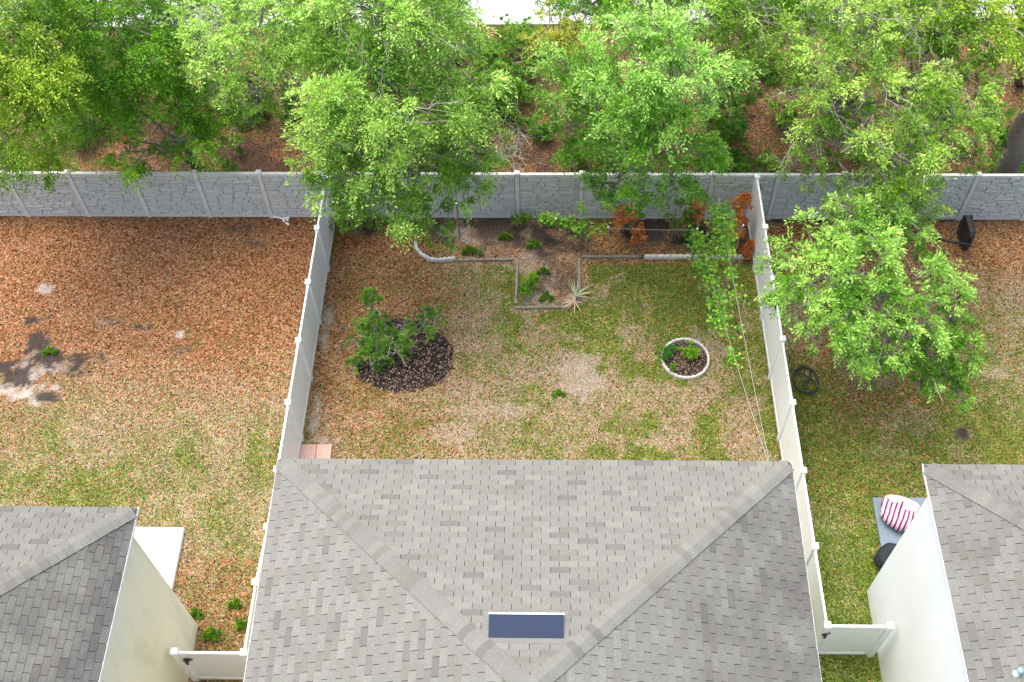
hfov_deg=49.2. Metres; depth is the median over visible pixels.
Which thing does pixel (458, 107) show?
oak tree
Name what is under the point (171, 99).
shrub
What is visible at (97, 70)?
oak tree
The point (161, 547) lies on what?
patio slab
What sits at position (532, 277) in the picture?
shrub
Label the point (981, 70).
shrub
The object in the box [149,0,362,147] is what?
oak tree
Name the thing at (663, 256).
edging block
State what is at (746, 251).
dead shrub
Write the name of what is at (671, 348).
shrub
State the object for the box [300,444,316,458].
paver
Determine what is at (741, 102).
shrub
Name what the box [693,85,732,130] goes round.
shrub
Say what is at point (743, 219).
dead shrub
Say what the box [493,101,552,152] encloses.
brush pile
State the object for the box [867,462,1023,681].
house
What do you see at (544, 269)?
weed
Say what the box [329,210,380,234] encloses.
shrub
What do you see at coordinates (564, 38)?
tree
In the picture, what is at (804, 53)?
oak tree
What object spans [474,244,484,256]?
grassy plant
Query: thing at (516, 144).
brush pile
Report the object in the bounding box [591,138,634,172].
shrub
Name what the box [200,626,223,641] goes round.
weed
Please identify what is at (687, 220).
shrub
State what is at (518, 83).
shrub
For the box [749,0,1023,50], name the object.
oak tree
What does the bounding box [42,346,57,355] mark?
weed
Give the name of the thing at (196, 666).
fence gate
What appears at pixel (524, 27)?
shrub
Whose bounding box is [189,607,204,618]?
weed
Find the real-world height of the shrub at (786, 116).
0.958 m
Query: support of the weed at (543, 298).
on the ground at (18, 373)
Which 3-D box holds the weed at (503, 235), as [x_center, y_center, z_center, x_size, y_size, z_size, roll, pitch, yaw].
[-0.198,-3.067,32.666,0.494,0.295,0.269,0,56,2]
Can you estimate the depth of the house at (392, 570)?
20.58 m
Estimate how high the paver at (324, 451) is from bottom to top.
0.075 m
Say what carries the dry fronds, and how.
hanging from the spiky plant at (575, 292)
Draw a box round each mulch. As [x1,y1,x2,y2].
[354,317,454,392]
[665,341,707,375]
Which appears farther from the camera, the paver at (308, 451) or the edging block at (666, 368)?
the edging block at (666, 368)
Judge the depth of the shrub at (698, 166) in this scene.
33.20 m
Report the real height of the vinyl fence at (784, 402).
1.995 m
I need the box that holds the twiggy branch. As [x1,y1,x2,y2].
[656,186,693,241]
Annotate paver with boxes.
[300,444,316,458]
[315,444,331,458]
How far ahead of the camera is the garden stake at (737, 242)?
31.54 m
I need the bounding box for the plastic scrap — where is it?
[273,216,289,224]
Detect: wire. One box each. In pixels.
[700,241,767,460]
[718,196,768,458]
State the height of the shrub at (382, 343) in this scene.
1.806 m
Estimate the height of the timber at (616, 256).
0.085 m
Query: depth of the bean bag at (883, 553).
26.56 m
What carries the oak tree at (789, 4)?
on the ground at (18, 373)
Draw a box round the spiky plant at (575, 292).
[568,279,595,300]
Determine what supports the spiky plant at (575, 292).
on the ground at (18, 373)
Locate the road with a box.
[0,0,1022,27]
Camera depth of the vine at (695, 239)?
29.01 m
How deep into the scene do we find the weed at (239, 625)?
26.19 m
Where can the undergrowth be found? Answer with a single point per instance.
(741, 165)
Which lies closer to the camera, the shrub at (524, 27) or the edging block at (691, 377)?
the edging block at (691, 377)
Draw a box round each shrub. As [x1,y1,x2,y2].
[51,103,96,147]
[148,84,196,114]
[195,61,227,100]
[280,93,306,120]
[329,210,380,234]
[342,287,447,375]
[442,139,482,168]
[452,58,502,95]
[460,33,509,69]
[476,34,536,88]
[476,91,518,131]
[494,64,532,116]
[500,20,551,59]
[509,112,553,144]
[518,271,539,296]
[549,134,593,171]
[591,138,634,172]
[611,203,639,231]
[629,222,646,247]
[660,343,677,361]
[662,205,698,238]
[668,363,676,371]
[677,339,701,359]
[682,198,708,231]
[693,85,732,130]
[693,150,727,172]
[694,132,733,172]
[699,107,749,148]
[717,77,764,115]
[724,214,749,246]
[730,192,753,229]
[739,57,777,90]
[741,239,754,259]
[748,47,790,72]
[766,96,806,130]
[964,36,1003,78]
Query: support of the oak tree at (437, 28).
on the ground at (18, 373)
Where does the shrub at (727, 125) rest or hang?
on the ground at (18, 373)
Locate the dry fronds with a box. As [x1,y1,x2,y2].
[560,293,583,312]
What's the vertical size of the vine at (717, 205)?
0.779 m
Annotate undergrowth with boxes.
[13,12,1023,173]
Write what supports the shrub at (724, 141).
on the ground at (18, 373)
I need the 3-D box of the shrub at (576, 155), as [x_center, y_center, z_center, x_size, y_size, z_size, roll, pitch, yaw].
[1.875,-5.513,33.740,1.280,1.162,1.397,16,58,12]
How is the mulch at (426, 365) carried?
on the ground at (18, 373)
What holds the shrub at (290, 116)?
on the ground at (18, 373)
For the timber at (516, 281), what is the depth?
31.77 m
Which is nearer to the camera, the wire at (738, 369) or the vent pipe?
the vent pipe
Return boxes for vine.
[535,211,612,240]
[683,224,743,368]
[697,202,749,331]
[702,195,747,213]
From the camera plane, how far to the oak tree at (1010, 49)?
25.23 m
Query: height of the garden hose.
0.084 m
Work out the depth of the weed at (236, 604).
26.52 m
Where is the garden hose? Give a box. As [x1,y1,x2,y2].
[793,366,818,394]
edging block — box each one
[415,248,422,256]
[421,253,429,260]
[430,257,438,262]
[438,257,446,262]
[447,256,455,261]
[644,254,657,259]
[657,254,670,258]
[663,365,669,373]
[669,371,677,378]
[671,254,683,259]
[677,375,686,379]
[684,254,697,259]
[687,375,695,379]
[696,371,703,378]
[737,254,750,259]
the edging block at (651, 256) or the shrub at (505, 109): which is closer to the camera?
the edging block at (651, 256)
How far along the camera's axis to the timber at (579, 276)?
31.80 m
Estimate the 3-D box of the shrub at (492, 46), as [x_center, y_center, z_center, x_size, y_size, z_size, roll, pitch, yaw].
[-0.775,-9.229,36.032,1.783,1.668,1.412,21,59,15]
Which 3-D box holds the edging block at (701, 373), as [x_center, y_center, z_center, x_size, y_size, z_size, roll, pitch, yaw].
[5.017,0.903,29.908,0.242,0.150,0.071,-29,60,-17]
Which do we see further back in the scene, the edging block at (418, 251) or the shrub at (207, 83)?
the shrub at (207, 83)
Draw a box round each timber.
[458,258,512,261]
[514,259,518,304]
[515,305,571,308]
[578,258,580,301]
[582,255,640,258]
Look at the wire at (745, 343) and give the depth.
25.52 m
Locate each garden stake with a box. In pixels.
[455,203,460,240]
[607,226,610,259]
[731,224,743,263]
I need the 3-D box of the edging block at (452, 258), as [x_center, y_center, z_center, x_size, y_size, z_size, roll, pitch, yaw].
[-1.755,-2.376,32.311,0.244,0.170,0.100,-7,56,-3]
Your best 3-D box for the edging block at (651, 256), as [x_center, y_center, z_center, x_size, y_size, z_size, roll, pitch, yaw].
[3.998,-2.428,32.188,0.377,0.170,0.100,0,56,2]
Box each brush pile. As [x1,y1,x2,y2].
[473,120,545,172]
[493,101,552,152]
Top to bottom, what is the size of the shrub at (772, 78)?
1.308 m
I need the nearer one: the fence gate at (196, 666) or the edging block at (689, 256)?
the fence gate at (196, 666)
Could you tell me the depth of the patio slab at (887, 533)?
27.29 m
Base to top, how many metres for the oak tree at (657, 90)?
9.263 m
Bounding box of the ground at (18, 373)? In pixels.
[0,23,1023,681]
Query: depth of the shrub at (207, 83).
35.20 m
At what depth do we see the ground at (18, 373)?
30.43 m
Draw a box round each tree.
[0,0,104,203]
[0,0,197,156]
[0,0,246,52]
[53,23,230,196]
[135,0,363,58]
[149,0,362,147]
[257,0,501,107]
[280,29,520,254]
[307,0,490,50]
[515,0,614,85]
[521,0,764,218]
[534,0,685,75]
[597,0,948,74]
[656,0,812,115]
[738,0,945,210]
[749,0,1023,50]
[753,190,988,414]
[804,0,1016,274]
[864,0,1023,112]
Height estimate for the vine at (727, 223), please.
3.722 m
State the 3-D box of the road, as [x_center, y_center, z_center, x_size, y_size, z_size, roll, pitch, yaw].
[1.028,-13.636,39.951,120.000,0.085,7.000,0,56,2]
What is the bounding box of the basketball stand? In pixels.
[896,215,975,249]
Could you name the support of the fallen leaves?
on the ground at (18, 373)
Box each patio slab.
[134,527,184,589]
[872,498,925,546]
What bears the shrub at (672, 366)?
on the ground at (18, 373)
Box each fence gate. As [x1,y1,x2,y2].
[169,647,245,681]
[818,621,894,656]
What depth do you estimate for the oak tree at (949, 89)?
25.86 m
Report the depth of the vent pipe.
19.61 m
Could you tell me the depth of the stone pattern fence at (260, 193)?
32.43 m
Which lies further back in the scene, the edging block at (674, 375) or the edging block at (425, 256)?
the edging block at (425, 256)
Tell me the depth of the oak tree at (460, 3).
30.71 m
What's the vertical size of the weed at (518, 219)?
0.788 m
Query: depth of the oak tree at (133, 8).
31.09 m
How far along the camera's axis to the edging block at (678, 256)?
32.11 m
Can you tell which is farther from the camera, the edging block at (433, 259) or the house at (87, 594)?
the edging block at (433, 259)
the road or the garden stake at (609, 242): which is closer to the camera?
the garden stake at (609, 242)
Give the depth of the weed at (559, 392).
29.64 m
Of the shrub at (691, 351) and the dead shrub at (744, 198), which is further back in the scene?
the dead shrub at (744, 198)
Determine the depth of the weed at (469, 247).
32.37 m
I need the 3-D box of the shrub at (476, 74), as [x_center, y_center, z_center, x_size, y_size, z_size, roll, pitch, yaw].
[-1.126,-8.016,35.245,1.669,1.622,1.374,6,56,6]
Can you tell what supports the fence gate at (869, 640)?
attached to the vinyl fence at (784, 402)
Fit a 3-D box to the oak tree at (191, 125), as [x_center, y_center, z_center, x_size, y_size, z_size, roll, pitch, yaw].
[-10.070,-5.540,30.984,4.913,6.521,4.105,0,56,2]
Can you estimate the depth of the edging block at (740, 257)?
32.07 m
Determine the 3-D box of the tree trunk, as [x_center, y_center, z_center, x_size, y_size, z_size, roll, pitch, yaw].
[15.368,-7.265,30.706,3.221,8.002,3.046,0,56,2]
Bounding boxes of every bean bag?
[874,543,896,568]
[880,494,919,530]
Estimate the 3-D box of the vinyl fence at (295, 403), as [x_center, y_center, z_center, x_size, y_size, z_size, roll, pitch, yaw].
[-5.496,1.538,28.664,0.212,1.995,13.890,1,56,2]
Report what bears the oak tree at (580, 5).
on the ground at (18, 373)
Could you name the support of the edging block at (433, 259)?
on the ground at (18, 373)
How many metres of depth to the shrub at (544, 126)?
34.68 m
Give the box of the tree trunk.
[993,109,1023,173]
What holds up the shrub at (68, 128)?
on the ground at (18, 373)
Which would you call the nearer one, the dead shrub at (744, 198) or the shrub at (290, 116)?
the dead shrub at (744, 198)
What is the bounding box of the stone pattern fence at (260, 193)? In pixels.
[0,169,1023,220]
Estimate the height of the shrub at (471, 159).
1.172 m
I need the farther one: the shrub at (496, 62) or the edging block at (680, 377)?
the shrub at (496, 62)
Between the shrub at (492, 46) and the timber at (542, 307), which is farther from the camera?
the shrub at (492, 46)
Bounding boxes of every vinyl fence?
[239,175,335,662]
[746,173,831,647]
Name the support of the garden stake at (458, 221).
on the ground at (18, 373)
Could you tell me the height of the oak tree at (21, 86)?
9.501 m
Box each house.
[0,505,197,681]
[243,457,821,681]
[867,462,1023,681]
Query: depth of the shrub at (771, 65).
35.66 m
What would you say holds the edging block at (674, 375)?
on the ground at (18, 373)
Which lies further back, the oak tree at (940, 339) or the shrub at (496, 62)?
the shrub at (496, 62)
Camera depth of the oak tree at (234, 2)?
29.43 m
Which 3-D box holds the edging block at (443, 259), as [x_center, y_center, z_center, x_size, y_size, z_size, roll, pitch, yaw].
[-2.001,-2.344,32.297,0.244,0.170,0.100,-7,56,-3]
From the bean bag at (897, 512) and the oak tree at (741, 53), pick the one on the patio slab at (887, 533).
the bean bag at (897, 512)
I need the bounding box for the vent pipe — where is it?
[1011,667,1023,676]
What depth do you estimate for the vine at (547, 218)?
31.91 m
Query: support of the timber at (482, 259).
on the ground at (18, 373)
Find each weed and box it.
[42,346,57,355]
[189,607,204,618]
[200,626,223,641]
[227,598,242,609]
[234,617,247,630]
[461,244,477,254]
[497,231,512,240]
[510,212,532,228]
[526,238,542,248]
[535,266,549,273]
[538,290,555,301]
[552,388,565,397]
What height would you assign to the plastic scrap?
0.088 m
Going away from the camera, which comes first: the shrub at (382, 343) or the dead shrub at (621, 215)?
the shrub at (382, 343)
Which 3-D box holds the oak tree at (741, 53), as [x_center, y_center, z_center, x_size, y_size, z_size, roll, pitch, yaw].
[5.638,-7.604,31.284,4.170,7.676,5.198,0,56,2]
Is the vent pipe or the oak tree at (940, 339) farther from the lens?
the oak tree at (940, 339)
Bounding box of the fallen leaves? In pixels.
[0,23,1023,681]
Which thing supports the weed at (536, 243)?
on the ground at (18, 373)
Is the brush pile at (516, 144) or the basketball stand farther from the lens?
the brush pile at (516, 144)
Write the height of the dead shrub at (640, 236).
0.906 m
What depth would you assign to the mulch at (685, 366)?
30.12 m
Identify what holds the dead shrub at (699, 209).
on the ground at (18, 373)
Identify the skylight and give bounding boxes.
[483,611,568,642]

